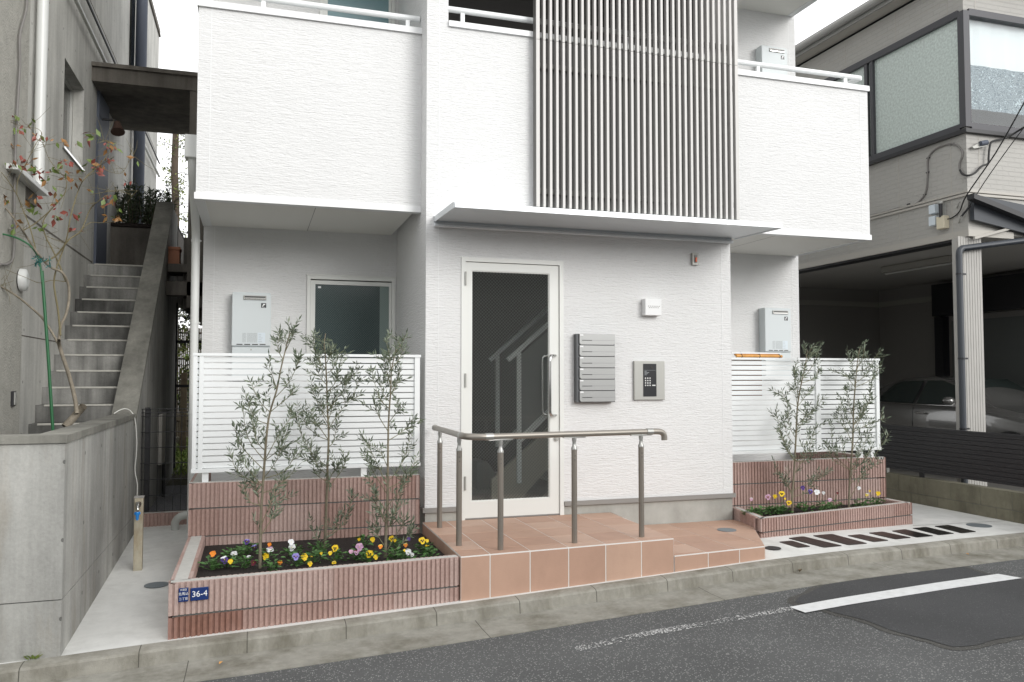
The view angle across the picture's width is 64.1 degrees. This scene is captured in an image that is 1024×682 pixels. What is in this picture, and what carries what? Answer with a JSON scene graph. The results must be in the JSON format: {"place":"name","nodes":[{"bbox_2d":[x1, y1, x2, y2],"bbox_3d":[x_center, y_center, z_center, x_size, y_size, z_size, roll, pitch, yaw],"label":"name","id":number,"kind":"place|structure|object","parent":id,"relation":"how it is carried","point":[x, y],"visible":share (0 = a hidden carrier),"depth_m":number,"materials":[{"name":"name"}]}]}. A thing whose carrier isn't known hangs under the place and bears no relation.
{"place":"outdoors","nodes":[
{"label":"outdoors","id":0,"kind":"place"},
{"bbox_2d":[149,485,186,511],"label":"gravel path","id":1,"kind":"structure","parent":0,"point":[168,500],"depth_m":9.24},
{"bbox_2d":[157,413,165,496],"bbox_3d":[-4.049,1.317,9.474,0.088,0.940,0.400,1,-3,-18],"label":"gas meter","id":2,"kind":"object","parent":1,"relation":"on","point":[161,438],"visible":0.81,"depth_m":9.35,"materials":[{"name":"grey"}]},
{"bbox_2d":[166,413,197,485],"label":"back garden soil","id":3,"kind":"structure","parent":0,"point":[171,482],"depth_m":10.96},
{"bbox_2d":[157,134,187,236],"bbox_3d":[-7.758,-1.861,18.625,1.023,7.854,0.582,1,-3,-18],"label":"tall tree","id":4,"kind":"object","parent":3,"relation":"on","point":[174,181],"visible":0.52,"depth_m":18.67,"materials":[{"name":"green plant"}]},
{"bbox_2d":[179,373,186,451],"bbox_3d":[-5.464,1.188,13.588,0.100,1.320,0.080,1,-3,-18],"label":"wood post","id":5,"kind":"object","parent":3,"relation":"on","point":[183,396],"visible":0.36,"depth_m":13.55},
{"bbox_2d":[172,438,197,475],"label":"grass","id":6,"kind":"structure","parent":3,"relation":"on","point":[178,459],"depth_m":12.32,"materials":[{"name":"green plant"}]},
{"bbox_2d":[174,303,201,470],"bbox_3d":[-4.327,0.667,11.750,1.168,2.400,0.050,1,-3,-18],"label":"garden post frame","id":7,"kind":"object","parent":3,"relation":"on","point":[176,349],"visible":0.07,"depth_m":11.60,"materials":[{"name":"grey"}]},
{"bbox_2d":[176,328,201,436],"bbox_3d":[-5.685,0.803,15.997,3.600,2.100,0.070,1,-3,-18],"label":"fence","id":8,"kind":"object","parent":3,"relation":"on","point":[182,360],"visible":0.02,"depth_m":15.80,"materials":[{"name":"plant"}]},
{"bbox_2d":[177,226,201,427],"bbox_3d":[-5.114,-0.261,14.351,2.081,4.282,1.338,1,-3,-18],"label":"shrub","id":9,"kind":"object","parent":3,"relation":"on","point":[182,345],"visible":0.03,"depth_m":14.24,"materials":[{"name":"green plant"}]},
{"bbox_2d":[152,0,867,381],"label":"sky","id":10,"kind":"structure","parent":0,"point":[178,20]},
{"bbox_2d":[0,469,1023,663],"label":"concrete apron","id":11,"kind":"object","parent":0,"point":[127,608],"visible":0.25,"depth_m":6.31,"materials":[{"name":"concrete"}]},
{"bbox_2d":[0,414,135,662],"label":"garden wall","id":12,"kind":"structure","parent":11,"relation":"on","point":[66,500],"depth_m":4.73,"materials":[{"name":"concrete"}]},
{"bbox_2d":[0,0,160,433],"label":"concrete building","id":13,"kind":"structure","parent":11,"relation":"on","point":[83,35],"depth_m":8.26,"materials":[{"name":"paint"}]},
{"bbox_2d":[0,0,27,265],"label":"wall cable","id":14,"kind":"object","parent":13,"relation":"attached to","point":[16,122],"depth_m":6.51,"materials":[{"name":"grey"}]},
{"bbox_2d":[16,269,29,290],"bbox_3d":[-4.046,-0.503,6.723,0.115,0.186,0.186,1,-3,-18],"label":"vent cap","id":15,"kind":"object","parent":13,"relation":"attached to","point":[22,283],"visible":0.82,"depth_m":6.67,"materials":[{"name":"grey"}]},
{"bbox_2d":[6,163,47,206],"bbox_3d":[-4.052,-1.280,6.806,0.129,0.155,1.000,1,-3,-18],"label":"white ledge","id":16,"kind":"object","parent":13,"relation":"attached to","point":[35,186],"visible":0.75,"depth_m":6.88,"materials":[{"name":"white"}]},
{"bbox_2d":[33,0,48,186],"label":"downpipe","id":17,"kind":"object","parent":13,"relation":"attached to","point":[41,63],"visible":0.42,"depth_m":7.20,"materials":[{"name":"white"}]},
{"bbox_2d":[62,75,84,170],"bbox_3d":[-4.827,-2.430,8.863,0.180,0.944,1.050,1,-3,-18],"label":"window","id":18,"kind":"structure","parent":13,"relation":"in","point":[68,90],"depth_m":9.18,"materials":[{"name":"silver metal"}]},
{"bbox_2d":[93,91,109,263],"bbox_3d":[-5.265,-1.954,10.430,0.080,2.320,0.720,1,-3,-18],"label":"navy door","id":19,"kind":"structure","parent":13,"relation":"in","point":[100,229],"depth_m":10.31,"materials":[{"name":"blue paint"}]},
{"bbox_2d":[102,118,124,135],"bbox_3d":[-5.053,-2.715,10.325,0.302,0.210,0.162,1,-3,-18],"label":"wall lamp","id":20,"kind":"object","parent":13,"relation":"attached to","point":[117,129],"visible":0.88,"depth_m":10.34,"materials":[{"name":"brown"}]},
{"bbox_2d":[129,0,135,65],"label":"upper window","id":21,"kind":"structure","parent":13,"relation":"in","point":[132,2],"depth_m":12.69,"materials":[{"name":"grey glass"}]},
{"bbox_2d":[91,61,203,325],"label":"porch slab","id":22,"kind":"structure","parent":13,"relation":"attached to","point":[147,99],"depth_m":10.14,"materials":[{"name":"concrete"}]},
{"bbox_2d":[168,246,181,263],"bbox_3d":[-4.271,-1.060,10.343,0.155,0.234,0.230,1,-3,-18],"label":"flower pot","id":23,"kind":"object","parent":22,"relation":"on","point":[174,255],"visible":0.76,"depth_m":10.24,"materials":[{"name":"brown ceramic"}]},
{"bbox_2d":[28,201,177,536],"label":"concrete staircase","id":24,"kind":"structure","parent":11,"relation":"on","point":[118,343],"depth_m":8.76,"materials":[{"name":"concrete"}]},
{"bbox_2d":[110,222,183,307],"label":"planter wall","id":25,"kind":"structure","parent":24,"relation":"on","point":[129,242],"depth_m":11.30,"materials":[{"name":"concrete"}]},
{"bbox_2d":[115,178,146,223],"bbox_3d":[-5.454,-1.973,11.726,0.426,0.770,0.640,1,-3,-18],"label":"landing shrub","id":26,"kind":"object","parent":25,"relation":"on","point":[131,206],"visible":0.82,"depth_m":11.67,"materials":[{"name":"green plant"}]},
{"bbox_2d":[137,185,162,223],"bbox_3d":[-5.232,-1.917,11.829,0.409,0.667,0.716,1,-3,-18],"label":"landing shrub","id":27,"kind":"object","parent":25,"relation":"on","point":[148,210],"visible":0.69,"depth_m":11.69,"materials":[{"name":"green plant"}]},
{"bbox_2d":[147,184,178,211],"bbox_3d":[-5.037,-1.915,11.856,0.438,0.666,0.710,0,-3,2],"label":"landing shrub","id":28,"kind":"object","parent":25,"relation":"on","point":[166,195],"visible":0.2,"depth_m":11.77,"materials":[{"name":"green plant"}]},
{"bbox_2d":[133,495,144,570],"bbox_3d":[-2.932,1.536,6.402,0.072,0.628,0.152,1,-3,-18],"label":"tap post","id":29,"kind":"object","parent":11,"relation":"on","point":[138,532],"visible":0.95,"depth_m":6.42,"materials":[{"name":"metal"}]},
{"bbox_2d":[144,510,186,526],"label":"edging wall","id":30,"kind":"structure","parent":11,"relation":"on","point":[161,518],"depth_m":7.91,"materials":[{"name":"pink"}]},
{"bbox_2d":[140,407,198,511],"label":"gate","id":31,"kind":"structure","parent":11,"relation":"on","point":[147,447],"depth_m":8.00,"materials":[{"name":"grey"}]},
{"bbox_2d":[171,511,186,530],"bbox_3d":[-3.098,1.756,7.782,0.278,0.275,0.072,1,-3,-18],"label":"drain elbow","id":32,"kind":"object","parent":11,"relation":"on","point":[177,518],"visible":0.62,"depth_m":7.73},
{"bbox_2d":[188,473,419,545],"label":"retaining wall","id":33,"kind":"structure","parent":11,"relation":"on","point":[220,512],"depth_m":6.70,"materials":[{"name":"pink"}]},
{"bbox_2d":[191,353,420,481],"bbox_3d":[-1.681,0.629,6.823,1.849,1.042,0.065,1,-3,-18],"label":"slat fence","id":34,"kind":"object","parent":33,"relation":"on","point":[205,469],"visible":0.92,"depth_m":6.77,"materials":[{"name":"white metal"}]},
{"bbox_2d":[168,533,458,639],"bbox_3d":[-1.436,1.727,5.973,1.871,0.414,1.541,1,-3,-18],"label":"planter","id":35,"kind":"object","parent":11,"relation":"on","point":[248,597],"visible":0.8,"depth_m":5.39,"materials":[{"name":"pink"}]},
{"bbox_2d":[178,587,188,601],"bbox_3d":[-2.007,1.551,4.993,0.059,0.084,0.008,1,-3,-23],"label":"district plate","id":36,"kind":"object","parent":35,"relation":"attached to","point":[183,594],"visible":1,"depth_m":4.99,"materials":[{"name":"blue metal"}]},
{"bbox_2d":[190,586,208,600],"bbox_3d":[-1.922,1.555,5.029,0.104,0.078,0.008,1,-3,-23],"label":"address plate","id":37,"kind":"object","parent":35,"relation":"attached to","point":[199,593],"visible":1,"depth_m":5.03,"materials":[{"name":"metal"}]},
{"bbox_2d":[198,551,232,569],"bbox_3d":[-2.056,1.515,5.652,0.229,0.136,0.169,-1,-3,18],"label":"pansy","id":38,"kind":"object","parent":35,"relation":"on","point":[223,559],"visible":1,"depth_m":5.64,"materials":[{"name":"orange plant"}]},
{"bbox_2d":[222,546,250,558],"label":"pansy","id":39,"kind":"object","parent":35,"relation":"on","point":[240,548],"visible":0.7,"depth_m":5.97,"materials":[{"name":"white plant"}]},
{"bbox_2d":[231,555,257,567],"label":"pansy","id":40,"kind":"object","parent":35,"relation":"on","point":[253,562],"visible":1,"depth_m":5.69,"materials":[{"name":"green plant"}]},
{"bbox_2d":[236,539,258,554],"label":"pansy","id":41,"kind":"object","parent":35,"relation":"on","point":[253,547],"visible":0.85,"depth_m":6.12,"materials":[{"name":"purple plant"}]},
{"bbox_2d":[224,315,307,568],"bbox_3d":[-1.703,0.688,5.683,0.572,1.769,0.466,1,-3,-18],"label":"olive sapling","id":42,"kind":"object","parent":35,"relation":"on","point":[280,449],"visible":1,"depth_m":5.67,"materials":[{"name":"green plant"}]},
{"bbox_2d":[256,543,278,559],"bbox_3d":[-1.771,1.530,5.939,0.175,0.131,0.130,-1,-3,17],"label":"pansy","id":43,"kind":"object","parent":35,"relation":"on","point":[269,550],"visible":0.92,"depth_m":5.93,"materials":[{"name":"plant"}]},
{"bbox_2d":[279,539,304,555],"bbox_3d":[-1.618,1.534,6.049,0.172,0.133,0.190,-1,-3,13],"label":"pansy","id":44,"kind":"object","parent":35,"relation":"on","point":[291,546],"visible":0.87,"depth_m":6.04,"materials":[{"name":"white plant"}]},
{"bbox_2d":[281,552,312,566],"bbox_3d":[-1.518,1.539,5.763,0.188,0.104,0.159,-1,-3,28],"label":"pansy","id":45,"kind":"object","parent":35,"relation":"on","point":[297,556],"visible":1,"depth_m":5.75,"materials":[{"name":"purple plant"}]},
{"bbox_2d":[304,549,327,562],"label":"pansy","id":46,"kind":"object","parent":35,"relation":"on","point":[317,553],"visible":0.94,"depth_m":5.88,"materials":[{"name":"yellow plant"}]},
{"bbox_2d":[285,328,368,547],"bbox_3d":[-1.423,0.748,6.314,0.620,1.713,0.431,0,-3,-5],"label":"olive sapling","id":47,"kind":"object","parent":35,"relation":"on","point":[344,381],"visible":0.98,"depth_m":6.32,"materials":[{"name":"green plant"}]},
{"bbox_2d":[321,545,346,563],"bbox_3d":[-1.283,1.533,5.863,0.189,0.146,0.170,2,-3,-33],"label":"pansy","id":48,"kind":"object","parent":35,"relation":"on","point":[336,550],"visible":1,"depth_m":5.85,"materials":[{"name":"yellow plant"}]},
{"bbox_2d":[345,543,365,560],"bbox_3d":[-1.130,1.532,5.937,0.182,0.126,0.177,1,-3,-18],"label":"pansy","id":49,"kind":"object","parent":35,"relation":"on","point":[359,546],"visible":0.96,"depth_m":5.93,"materials":[{"name":"pink plant"}]},
{"bbox_2d":[356,548,382,561],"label":"pansy","id":50,"kind":"object","parent":35,"relation":"on","point":[369,553],"visible":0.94,"depth_m":5.87,"materials":[{"name":"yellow plant"}]},
{"bbox_2d":[353,328,424,557],"bbox_3d":[-0.880,0.739,5.982,0.544,1.690,0.583,1,-3,-18],"label":"olive sapling","id":51,"kind":"object","parent":35,"relation":"on","point":[397,380],"visible":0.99,"depth_m":6.02,"materials":[{"name":"green plant"}]},
{"bbox_2d":[378,544,405,560],"bbox_3d":[-0.862,1.530,5.928,0.229,0.131,0.175,1,-3,-18],"label":"pansy","id":52,"kind":"object","parent":35,"relation":"on","point":[380,546],"visible":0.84,"depth_m":5.92,"materials":[{"name":"green plant"}]},
{"bbox_2d":[412,537,437,552],"bbox_3d":[-0.667,1.541,6.171,0.196,0.129,0.186,-1,-3,14],"label":"pansy","id":53,"kind":"object","parent":35,"relation":"on","point":[422,540],"visible":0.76,"depth_m":6.15,"materials":[{"name":"yellow plant"}]},
{"bbox_2d":[0,532,1023,681],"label":"kerb","id":54,"kind":"structure","parent":11,"relation":"on","point":[88,663],"depth_m":5.49,"materials":[{"name":"concrete"}]},
{"bbox_2d":[194,0,871,532],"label":"apartment building","id":55,"kind":"structure","parent":11,"relation":"on","point":[492,206],"depth_m":7.67,"materials":[{"name":"white"}]},
{"bbox_2d":[184,134,201,533],"bbox_3d":[-2.898,0.054,7.386,0.116,3.680,0.742,1,-3,-18],"label":"downpipe","id":56,"kind":"object","parent":55,"relation":"attached to","point":[190,146],"visible":0.73,"depth_m":7.65,"materials":[{"name":"white"}]},
{"bbox_2d":[231,292,270,375],"bbox_3d":[-2.572,-0.053,8.064,0.365,0.845,0.148,1,-3,-18],"label":"water heater","id":57,"kind":"object","parent":55,"relation":"attached to","point":[251,322],"visible":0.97,"depth_m":8.01,"materials":[{"name":"white paint"}]},
{"bbox_2d":[306,274,395,411],"bbox_3d":[-1.669,0.049,8.463,0.914,1.445,0.126,1,-3,-18],"label":"window","id":58,"kind":"structure","parent":55,"relation":"in","point":[356,311],"depth_m":8.45,"materials":[{"name":"white"}]},
{"bbox_2d":[319,0,394,23],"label":"window","id":59,"kind":"structure","parent":55,"relation":"in","point":[378,5],"depth_m":8.63,"materials":[{"name":"teal"}]},
{"bbox_2d":[461,257,563,519],"bbox_3d":[0.002,0.418,7.359,0.964,2.312,0.224,1,-3,-18],"label":"door","id":60,"kind":"structure","parent":55,"relation":"in","point":[553,504],"depth_m":7.36,"materials":[{"name":"white"}]},
{"bbox_2d":[574,334,614,401],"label":"mailbox bank","id":61,"kind":"structure","parent":55,"relation":"attached to","point":[594,367],"depth_m":7.49,"materials":[{"name":"metal"}]},
{"bbox_2d":[579,391,614,401],"bbox_3d":[0.783,0.507,7.490,0.352,0.097,0.016,1,-3,-18],"label":"mailbox door","id":62,"kind":"structure","parent":61,"relation":"in","point":[584,396],"depth_m":7.48,"materials":[{"name":"silver metal"}]},
{"bbox_2d":[579,380,614,389],"bbox_3d":[0.783,0.403,7.495,0.352,0.097,0.016,1,-3,-18],"label":"mailbox door","id":63,"kind":"structure","parent":61,"relation":"in","point":[583,384],"depth_m":7.49,"materials":[{"name":"silver metal"}]},
{"bbox_2d":[579,368,614,378],"bbox_3d":[0.783,0.298,7.499,0.352,0.097,0.016,1,-3,-18],"label":"mailbox door","id":64,"kind":"structure","parent":61,"relation":"in","point":[584,373],"depth_m":7.49,"materials":[{"name":"silver metal"}]},
{"bbox_2d":[579,357,614,367],"bbox_3d":[0.783,0.194,7.504,0.352,0.097,0.016,1,-3,-18],"label":"mailbox door","id":65,"kind":"structure","parent":61,"relation":"in","point":[583,361],"depth_m":7.50,"materials":[{"name":"silver metal"}]},
{"bbox_2d":[579,345,614,355],"bbox_3d":[0.783,0.090,7.508,0.352,0.097,0.016,1,-3,-18],"label":"mailbox door","id":66,"kind":"structure","parent":61,"relation":"in","point":[584,350],"depth_m":7.50,"materials":[{"name":"silver metal"}]},
{"bbox_2d":[579,334,614,344],"bbox_3d":[0.783,-0.014,7.513,0.352,0.097,0.016,1,-3,-18],"label":"mailbox door","id":67,"kind":"structure","parent":61,"relation":"in","point":[584,339],"depth_m":7.51,"materials":[{"name":"silver metal"}]},
{"bbox_2d":[633,361,664,399],"bbox_3d":[1.296,0.372,7.722,0.318,0.366,0.033,1,-3,-18],"label":"intercom panel","id":68,"kind":"object","parent":55,"relation":"attached to","point":[648,380],"visible":1,"depth_m":7.71,"materials":[{"name":"silver metal"}]},
{"bbox_2d":[642,298,660,315],"bbox_3d":[1.322,-0.319,7.739,0.168,0.157,0.076,1,-3,-18],"label":"alarm box","id":69,"kind":"object","parent":55,"relation":"attached to","point":[651,307],"visible":1,"depth_m":7.71,"materials":[{"name":"white paint"}]},
{"bbox_2d":[756,45,786,74],"bbox_3d":[3.188,-3.175,10.022,0.365,0.845,0.148,1,-3,-18],"label":"water heater","id":70,"kind":"object","parent":55,"relation":"attached to","point":[771,55],"visible":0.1,"depth_m":9.97,"materials":[{"name":"white paint"}]},
{"bbox_2d":[759,308,790,375],"bbox_3d":[3.184,0.026,9.879,0.365,0.845,0.148,1,-3,-18],"label":"water heater","id":71,"kind":"object","parent":55,"relation":"attached to","point":[774,330],"visible":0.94,"depth_m":9.83,"materials":[{"name":"white paint"}]},
{"bbox_2d":[422,512,764,600],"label":"entrance steps","id":72,"kind":"structure","parent":11,"relation":"on","point":[538,553],"depth_m":6.27,"materials":[{"name":"orange tile"}]},
{"bbox_2d":[432,425,666,549],"bbox_3d":[0.165,1.104,6.262,1.975,0.844,0.996,-1,-3,13],"label":"handrail","id":73,"kind":"object","parent":72,"relation":"on","point":[573,435],"visible":1,"depth_m":6.16,"materials":[{"name":"silver metal"}]},
{"bbox_2d":[732,451,886,508],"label":"retaining wall","id":74,"kind":"structure","parent":11,"relation":"on","point":[758,481],"depth_m":8.32,"materials":[{"name":"pink"}]},
{"bbox_2d":[731,357,881,457],"bbox_3d":[3.005,0.697,8.395,1.858,1.044,0.065,1,-3,-18],"label":"slat fence","id":75,"kind":"object","parent":74,"relation":"on","point":[772,436],"visible":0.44,"depth_m":8.36,"materials":[{"name":"white metal"}]},
{"bbox_2d":[731,360,761,395],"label":"fence slats","id":76,"kind":"object","parent":75,"relation":"attached to","point":[746,375],"visible":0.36,"depth_m":8.26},
{"bbox_2d":[731,352,782,357],"bbox_3d":[2.460,0.143,8.239,0.582,0.063,0.080,1,-3,-18],"label":"rolled blind","id":77,"kind":"object","parent":75,"relation":"on","point":[758,354],"visible":0.99,"depth_m":8.22,"materials":[{"name":"orange wood"}]},
{"bbox_2d":[789,536,841,547],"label":"paving slab","id":78,"kind":"structure","parent":11,"relation":"on","point":[815,542],"depth_m":7.27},
{"bbox_2d":[732,499,912,537],"bbox_3d":[3.108,1.776,7.976,2.061,0.292,0.674,1,-3,-18],"label":"planter","id":79,"kind":"object","parent":11,"relation":"on","point":[890,512],"visible":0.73,"depth_m":7.84,"materials":[{"name":"pink"}]},
{"bbox_2d":[767,340,833,512],"bbox_3d":[2.818,0.839,8.007,0.828,1.718,0.532,1,-3,-18],"label":"olive sapling","id":80,"kind":"object","parent":79,"relation":"on","point":[781,436],"visible":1,"depth_m":7.99,"materials":[{"name":"green plant"}]},
{"bbox_2d":[819,339,892,507],"bbox_3d":[3.468,0.838,8.271,1.002,1.741,0.463,1,-3,-18],"label":"olive sapling","id":81,"kind":"object","parent":79,"relation":"on","point":[854,377],"visible":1,"depth_m":8.24,"materials":[{"name":"green plant"}]},
{"bbox_2d":[813,534,866,544],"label":"paving slab","id":82,"kind":"structure","parent":11,"relation":"on","point":[839,539],"depth_m":7.40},
{"bbox_2d":[848,534,887,541],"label":"paving slab","id":83,"kind":"structure","parent":11,"relation":"on","point":[867,538],"depth_m":7.49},
{"bbox_2d":[870,532,909,538],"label":"paving slab","id":84,"kind":"structure","parent":11,"relation":"on","point":[889,535],"depth_m":7.64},
{"bbox_2d":[795,0,1023,485],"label":"neighbour house","id":85,"kind":"structure","parent":11,"relation":"on","point":[934,74],"depth_m":10.70,"materials":[{"name":"paint"}]},
{"bbox_2d":[870,143,963,214],"bbox_3d":[5.019,-2.015,10.403,0.023,0.651,1.768,1,-3,-18],"label":"conduit","id":86,"kind":"object","parent":85,"relation":"attached to","point":[928,158],"visible":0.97,"depth_m":10.06,"materials":[{"name":"grey"}]},
{"bbox_2d":[824,8,1023,165],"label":"corner window","id":87,"kind":"structure","parent":85,"relation":"in","point":[965,68],"depth_m":9.96,"materials":[{"name":"grey"}]},
{"bbox_2d":[929,201,948,229],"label":"meter boxes","id":88,"kind":"object","parent":85,"relation":"attached to","point":[940,222],"visible":1,"depth_m":9.82,"materials":[{"name":"white"}]},
{"bbox_2d":[931,273,1023,375],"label":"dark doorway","id":89,"kind":"structure","parent":85,"relation":"in","point":[1003,293],"depth_m":15.11,"materials":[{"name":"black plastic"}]},
{"bbox_2d":[947,102,1023,219],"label":"overhead wire","id":90,"kind":"object","parent":85,"relation":"attached to","point":[988,162],"visible":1,"depth_m":9.10,"materials":[{"name":"black"}]},
{"bbox_2d":[951,316,1023,387],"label":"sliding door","id":91,"kind":"structure","parent":85,"relation":"in","point":[1003,337],"depth_m":14.36,"materials":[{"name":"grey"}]},
{"bbox_2d":[956,237,1023,482],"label":"dark rain pipe","id":92,"kind":"object","parent":85,"relation":"attached to","point":[961,333],"visible":0.94,"depth_m":9.34,"materials":[{"name":"grey metal"}]},
{"bbox_2d":[959,127,1022,175],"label":"service cable","id":93,"kind":"object","parent":85,"relation":"attached to","point":[988,157],"visible":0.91,"depth_m":9.57,"materials":[{"name":"black plastic"}]},
{"bbox_2d":[967,193,1023,239],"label":"carport roof","id":94,"kind":"structure","parent":85,"relation":"attached to","point":[1003,215],"depth_m":9.50,"materials":[{"name":"grey metal"}]},
{"bbox_2d":[893,529,932,537],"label":"paving slab","id":95,"kind":"structure","parent":11,"relation":"on","point":[910,533],"depth_m":7.77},
{"bbox_2d":[913,527,953,534],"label":"paving slab","id":96,"kind":"structure","parent":11,"relation":"on","point":[932,530],"depth_m":7.90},
{"bbox_2d":[884,472,1023,523],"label":"boundary wall","id":97,"kind":"structure","parent":11,"relation":"on","point":[995,503],"depth_m":9.10,"materials":[{"name":"grey"}]},
{"bbox_2d":[801,419,1023,486],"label":"louvre fence","id":98,"kind":"object","parent":97,"relation":"on","point":[991,457],"visible":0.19,"depth_m":9.16,"materials":[{"name":"grey"}]},
{"bbox_2d":[935,525,975,532],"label":"paving slab","id":99,"kind":"structure","parent":11,"relation":"on","point":[954,528],"depth_m":8.02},
{"bbox_2d":[201,559,1023,681],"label":"road","id":100,"kind":"structure","parent":0,"point":[793,645],"depth_m":4.81,"materials":[{"name":"asphalt"}]},
{"bbox_2d":[45,546,1023,681],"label":"gutter","id":101,"kind":"object","parent":100,"relation":"on","point":[212,668],"visible":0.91,"depth_m":5.44,"materials":[{"name":"concrete"}]},
{"bbox_2d":[576,608,792,649],"bbox_3d":[1.157,1.858,5.318,1.718,0.045,0.113,1,-3,-25],"label":"worn painted line","id":102,"kind":"object","parent":100,"relation":"on","point":[678,628],"visible":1,"depth_m":5.27,"materials":[{"name":"grey paint"}]},
{"bbox_2d":[791,574,1018,611],"bbox_3d":[2.976,1.858,6.076,2.243,0.016,0.163,1,-3,-24],"label":"painted line","id":103,"kind":"object","parent":100,"relation":"on","point":[848,600],"visible":1,"depth_m":6.01,"materials":[{"name":"paint"}]},
{"bbox_2d":[787,566,1023,649],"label":"asphalt patch edge","id":104,"kind":"object","parent":100,"relation":"on","point":[791,599],"visible":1,"depth_m":5.10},
{"bbox_2d":[795,567,1023,646],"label":"asphalt patch","id":105,"kind":"object","parent":100,"relation":"on","point":[977,614],"visible":1,"depth_m":5.67,"materials":[{"name":"asphalt"}]},
{"bbox_2d":[889,468,1023,491],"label":"garage floor","id":106,"kind":"structure","parent":0,"point":[1008,487],"depth_m":11.98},
{"bbox_2d":[838,375,1023,434],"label":"parked car","id":107,"kind":"object","parent":106,"relation":"on","point":[927,401],"visible":0.42,"depth_m":13.20,"materials":[{"name":"grey paint"}]},
{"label":"garden soil","id":108,"kind":"structure","parent":0,"visible":0},
{"bbox_2d":[2,233,54,430],"bbox_3d":[-3.755,-0.063,6.269,0.466,1.542,0.094,1,-3,-18],"label":"plant stake","id":109,"kind":"object","parent":108,"relation":"on","point":[39,261],"visible":0.97,"depth_m":6.33,"materials":[{"name":"green"}]},
{"bbox_2d":[0,115,159,426],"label":"garden shrub","id":110,"kind":"object","parent":108,"relation":"on","point":[79,410],"visible":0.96,"depth_m":6.43,"materials":[{"name":"brown plant"}]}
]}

